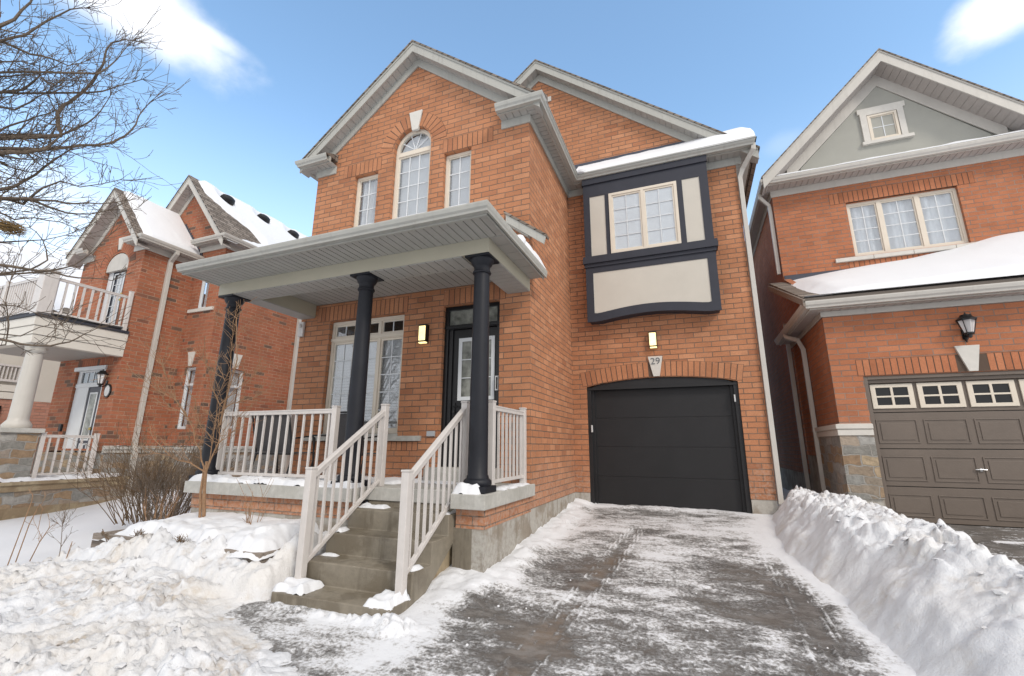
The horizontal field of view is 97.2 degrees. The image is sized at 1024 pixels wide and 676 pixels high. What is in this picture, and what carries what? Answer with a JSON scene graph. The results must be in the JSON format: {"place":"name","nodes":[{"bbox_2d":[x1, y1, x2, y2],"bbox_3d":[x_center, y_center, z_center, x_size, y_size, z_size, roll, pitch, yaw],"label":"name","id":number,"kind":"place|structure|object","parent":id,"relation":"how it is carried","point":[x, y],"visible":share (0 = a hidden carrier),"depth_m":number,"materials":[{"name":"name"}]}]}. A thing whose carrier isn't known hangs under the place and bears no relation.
{"place":"outdoors","nodes":[
{"label":"outdoors","id":0,"kind":"place"},
{"bbox_2d":[310,434,329,466],"bbox_3d":[-2.798,1.827,6.948,0.461,0.659,0.421,-5,-14,21],"label":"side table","id":1,"kind":"object","parent":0,"point":[313,448],"visible":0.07,"depth_m":6.87,"materials":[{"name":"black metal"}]},
{"bbox_2d":[0,484,788,566],"bbox_3d":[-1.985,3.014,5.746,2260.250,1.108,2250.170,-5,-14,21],"label":"ground","id":2,"kind":"structure","parent":0,"point":[87,522],"depth_m":7.93,"materials":[{"name":"white snow"}]},
{"bbox_2d":[0,240,83,473],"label":"neighbour house","id":3,"kind":"structure","parent":2,"relation":"on","point":[10,367],"depth_m":15.01,"materials":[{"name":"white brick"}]},
{"bbox_2d":[47,502,77,555],"bbox_3d":[-5.600,2.410,5.616,0.357,0.725,0.314,-8,-16,30],"label":"dried stalk","id":4,"kind":"object","parent":2,"relation":"on","point":[63,520],"visible":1,"depth_m":5.62,"materials":[{"name":"brown plant"}]},
{"bbox_2d":[0,0,190,361],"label":"bare tree","id":5,"kind":"object","parent":2,"relation":"on","point":[28,136],"visible":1,"depth_m":5.55,"materials":[{"name":"brown plant"}]},
{"bbox_2d":[0,215,31,238],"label":"bird nest","id":6,"kind":"object","parent":5,"relation":"in","point":[12,227],"visible":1,"depth_m":5.19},
{"bbox_2d":[51,401,252,525],"bbox_3d":[-6.034,2.087,7.844,2.734,2.093,2.632,11,-17,-38],"label":"bare shrub","id":7,"kind":"object","parent":2,"relation":"on","point":[122,491],"visible":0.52,"depth_m":7.45,"materials":[{"name":"brown plant"}]},
{"bbox_2d":[0,175,306,520],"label":"neighbour house","id":8,"kind":"structure","parent":2,"relation":"on","point":[201,220],"depth_m":12.07,"materials":[{"name":"brown brick"}]},
{"bbox_2d":[75,387,100,451],"bbox_3d":[-10.761,2.302,11.407,0.540,2.140,0.093,-5,-14,21],"label":"front door","id":9,"kind":"structure","parent":8,"relation":"in","point":[94,392],"depth_m":11.50,"materials":[{"name":"white glass"}]},
{"bbox_2d":[105,270,126,322],"bbox_3d":[-10.748,-0.998,12.272,0.680,1.760,0.040,-5,-14,21],"label":"balcony door","id":10,"kind":"structure","parent":8,"relation":"in","point":[109,308],"depth_m":12.37,"materials":[{"name":"white glass"}]},
{"bbox_2d":[177,367,195,428],"bbox_3d":[-8.784,1.637,12.326,0.440,1.670,0.150,-5,-14,21],"label":"window","id":11,"kind":"structure","parent":8,"relation":"in","point":[179,426],"depth_m":12.36,"materials":[{"name":"white glass"}]},
{"bbox_2d":[198,281,209,307],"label":"window","id":12,"kind":"structure","parent":8,"relation":"in","point":[203,282],"depth_m":13.06,"materials":[{"name":"white glass"}]},
{"bbox_2d":[226,370,243,428],"bbox_3d":[-8.094,1.719,12.781,0.247,1.650,0.680,-5,-14,21],"label":"window","id":13,"kind":"structure","parent":8,"relation":"in","point":[231,389],"depth_m":12.99,"materials":[{"name":"grey glass"}]},
{"bbox_2d":[0,526,327,675],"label":"snow pile","id":14,"kind":"object","parent":2,"relation":"on","point":[160,602],"visible":0.91,"depth_m":3.86,"materials":[{"name":"white snow"}]},
{"bbox_2d":[7,487,32,564],"bbox_3d":[-6.057,2.300,5.569,0.214,0.911,0.073,-9,-17,35],"label":"dried stalk","id":15,"kind":"object","parent":14,"relation":"on","point":[21,527],"visible":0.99,"depth_m":5.52,"materials":[{"name":"brown plant"}]},
{"bbox_2d":[15,491,56,561],"bbox_3d":[-5.812,2.321,5.524,0.297,0.852,0.106,-3,-14,13],"label":"dried stalk","id":16,"kind":"object","parent":14,"relation":"on","point":[30,522],"visible":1,"depth_m":5.51,"materials":[{"name":"brown plant"}]},
{"bbox_2d":[25,512,55,560],"bbox_3d":[-5.713,2.427,5.481,0.334,0.629,0.139,7,-15,-27],"label":"dried stalk","id":17,"kind":"object","parent":14,"relation":"on","point":[40,534],"visible":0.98,"depth_m":5.48,"materials":[{"name":"brown plant"}]},
{"bbox_2d":[101,529,110,541],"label":"fallen twigs","id":18,"kind":"object","parent":14,"relation":"on","point":[105,535],"visible":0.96,"depth_m":5.51,"materials":[{"name":"brown plant"}]},
{"bbox_2d":[131,529,147,536],"bbox_3d":[-4.393,2.306,5.341,0.239,0.095,0.128,-5,-14,21],"label":"seed head","id":19,"kind":"object","parent":14,"relation":"on","point":[142,532],"visible":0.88,"depth_m":5.35},
{"bbox_2d":[173,534,188,542],"bbox_3d":[-3.704,2.241,5.053,0.229,0.094,0.100,-5,-14,21],"label":"seed head","id":20,"kind":"object","parent":14,"relation":"on","point":[179,539],"visible":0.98,"depth_m":5.04},
{"bbox_2d":[89,512,318,562],"bbox_3d":[-3.789,2.522,5.566,2.910,0.578,0.940,-5,-14,21],"label":"garden bed","id":21,"kind":"object","parent":2,"relation":"on","point":[264,539],"visible":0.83,"depth_m":5.33,"materials":[{"name":"white snow"}]},
{"bbox_2d":[143,487,180,520],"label":"dead stems","id":22,"kind":"object","parent":21,"relation":"on","point":[168,515],"visible":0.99,"depth_m":6.36,"materials":[{"name":"brown plant"}]},
{"bbox_2d":[96,296,282,517],"bbox_3d":[-4.097,0.935,5.812,2.066,3.182,1.190,-2,-14,8],"label":"young tree","id":23,"kind":"object","parent":21,"relation":"on","point":[202,501],"visible":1,"depth_m":5.87,"materials":[{"name":"brown plant"}]},
{"bbox_2d":[236,478,273,524],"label":"dead stems","id":24,"kind":"object","parent":21,"relation":"on","point":[247,519],"visible":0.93,"depth_m":5.55,"materials":[{"name":"brown plant"}]},
{"bbox_2d":[176,40,783,615],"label":"brick house","id":25,"kind":"structure","parent":2,"relation":"on","point":[522,306],"depth_m":7.80,"materials":[{"name":"orange brick"}]},
{"bbox_2d":[252,415,315,477],"bbox_3d":[-3.614,1.702,7.120,0.785,0.986,0.625,-5,-14,21],"label":"patio chair","id":26,"kind":"object","parent":25,"relation":"on","point":[274,436],"visible":0.54,"depth_m":6.96,"materials":[{"name":"fabric"}]},
{"bbox_2d":[337,411,377,470],"bbox_3d":[-2.285,1.604,6.683,0.525,0.986,0.625,-5,-14,21],"label":"patio chair","id":27,"kind":"object","parent":25,"relation":"on","point":[342,428],"visible":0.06,"depth_m":6.57,"materials":[{"name":"fabric"}]},
{"bbox_2d":[323,315,404,433],"bbox_3d":[-2.501,0.652,7.878,1.590,1.995,0.253,-5,-14,21],"label":"window","id":28,"kind":"structure","parent":25,"relation":"in","point":[385,348],"depth_m":7.83,"materials":[{"name":"clear glass"}]},
{"bbox_2d":[354,174,377,226],"bbox_3d":[-2.753,-2.455,8.692,0.550,1.405,0.138,-5,-14,21],"label":"window","id":29,"kind":"structure","parent":25,"relation":"in","point":[370,190],"depth_m":8.76,"materials":[{"name":"white glass"}]},
{"bbox_2d":[392,129,430,218],"bbox_3d":[-1.813,-2.904,8.416,0.810,2.160,0.130,-5,-14,21],"label":"window","id":30,"kind":"structure","parent":25,"relation":"in","point":[415,157],"depth_m":8.48,"materials":[{"name":"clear glass"}]},
{"bbox_2d":[444,150,470,207],"bbox_3d":[-0.917,-2.617,7.978,0.545,1.405,0.119,-5,-14,21],"label":"window","id":31,"kind":"structure","parent":25,"relation":"in","point":[461,168],"depth_m":8.05,"materials":[{"name":"white glass"}]},
{"bbox_2d":[451,327,496,466],"bbox_3d":[-0.589,0.883,6.976,0.785,2.135,0.115,-5,-14,21],"label":"front door","id":32,"kind":"structure","parent":25,"relation":"in","point":[461,381],"depth_m":7.10,"materials":[{"name":"black glass"}]},
{"bbox_2d":[582,155,721,324],"bbox_3d":[2.633,-1.871,8.813,2.465,3.079,0.360,-5,-14,21],"label":"bay window","id":33,"kind":"structure","parent":25,"relation":"in","point":[651,247],"depth_m":8.68,"materials":[{"name":"beige paint"}]},
{"bbox_2d":[592,385,742,511],"bbox_3d":[2.741,2.015,8.209,2.600,2.260,0.055,-5,-14,21],"label":"garage door","id":34,"kind":"structure","parent":25,"relation":"in","point":[670,446],"depth_m":8.16,"materials":[{"name":"black metal"}]},
{"bbox_2d":[745,48,1023,527],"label":"neighbour house","id":35,"kind":"structure","parent":2,"relation":"on","point":[886,227],"depth_m":9.08,"materials":[{"name":"red brick"}]},
{"bbox_2d":[866,110,900,139],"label":"window","id":36,"kind":"structure","parent":35,"relation":"in","point":[898,132],"depth_m":10.65,"materials":[{"name":"beige wood"}]},
{"bbox_2d":[846,188,968,255],"bbox_3d":[8.847,-2.558,10.258,2.100,1.330,0.235,-5,-14,21],"label":"window","id":37,"kind":"structure","parent":35,"relation":"in","point":[925,219],"depth_m":10.18,"materials":[{"name":"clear glass"}]},
{"bbox_2d":[868,378,1023,527],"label":"garage door","id":38,"kind":"structure","parent":35,"relation":"in","point":[952,452],"depth_m":7.05,"materials":[{"name":"brown metal"}]},
{"bbox_2d":[771,485,1023,675],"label":"snow bank","id":39,"kind":"structure","parent":2,"relation":"on","point":[939,598],"depth_m":3.45,"materials":[{"name":"white snow"}]},
{"bbox_2d":[0,0,1023,293],"label":"sky","id":40,"kind":"structure","parent":0,"point":[269,78],"materials":[{"name":"blue"}]},
{"bbox_2d":[223,498,915,675],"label":"driveway","id":41,"kind":"structure","parent":0,"point":[598,613],"depth_m":3.84,"materials":[{"name":"grey asphalt"}]},
{"bbox_2d":[433,524,862,661],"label":"snow crumbs","id":42,"kind":"object","parent":41,"relation":"on","point":[706,630],"visible":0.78,"depth_m":3.73,"materials":[{"name":"white snow"}]},
{"bbox_2d":[946,524,1023,565],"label":"neighbour driveway","id":43,"kind":"structure","parent":0,"point":[1008,542],"depth_m":5.89,"materials":[{"name":"grey asphalt"}]}
]}

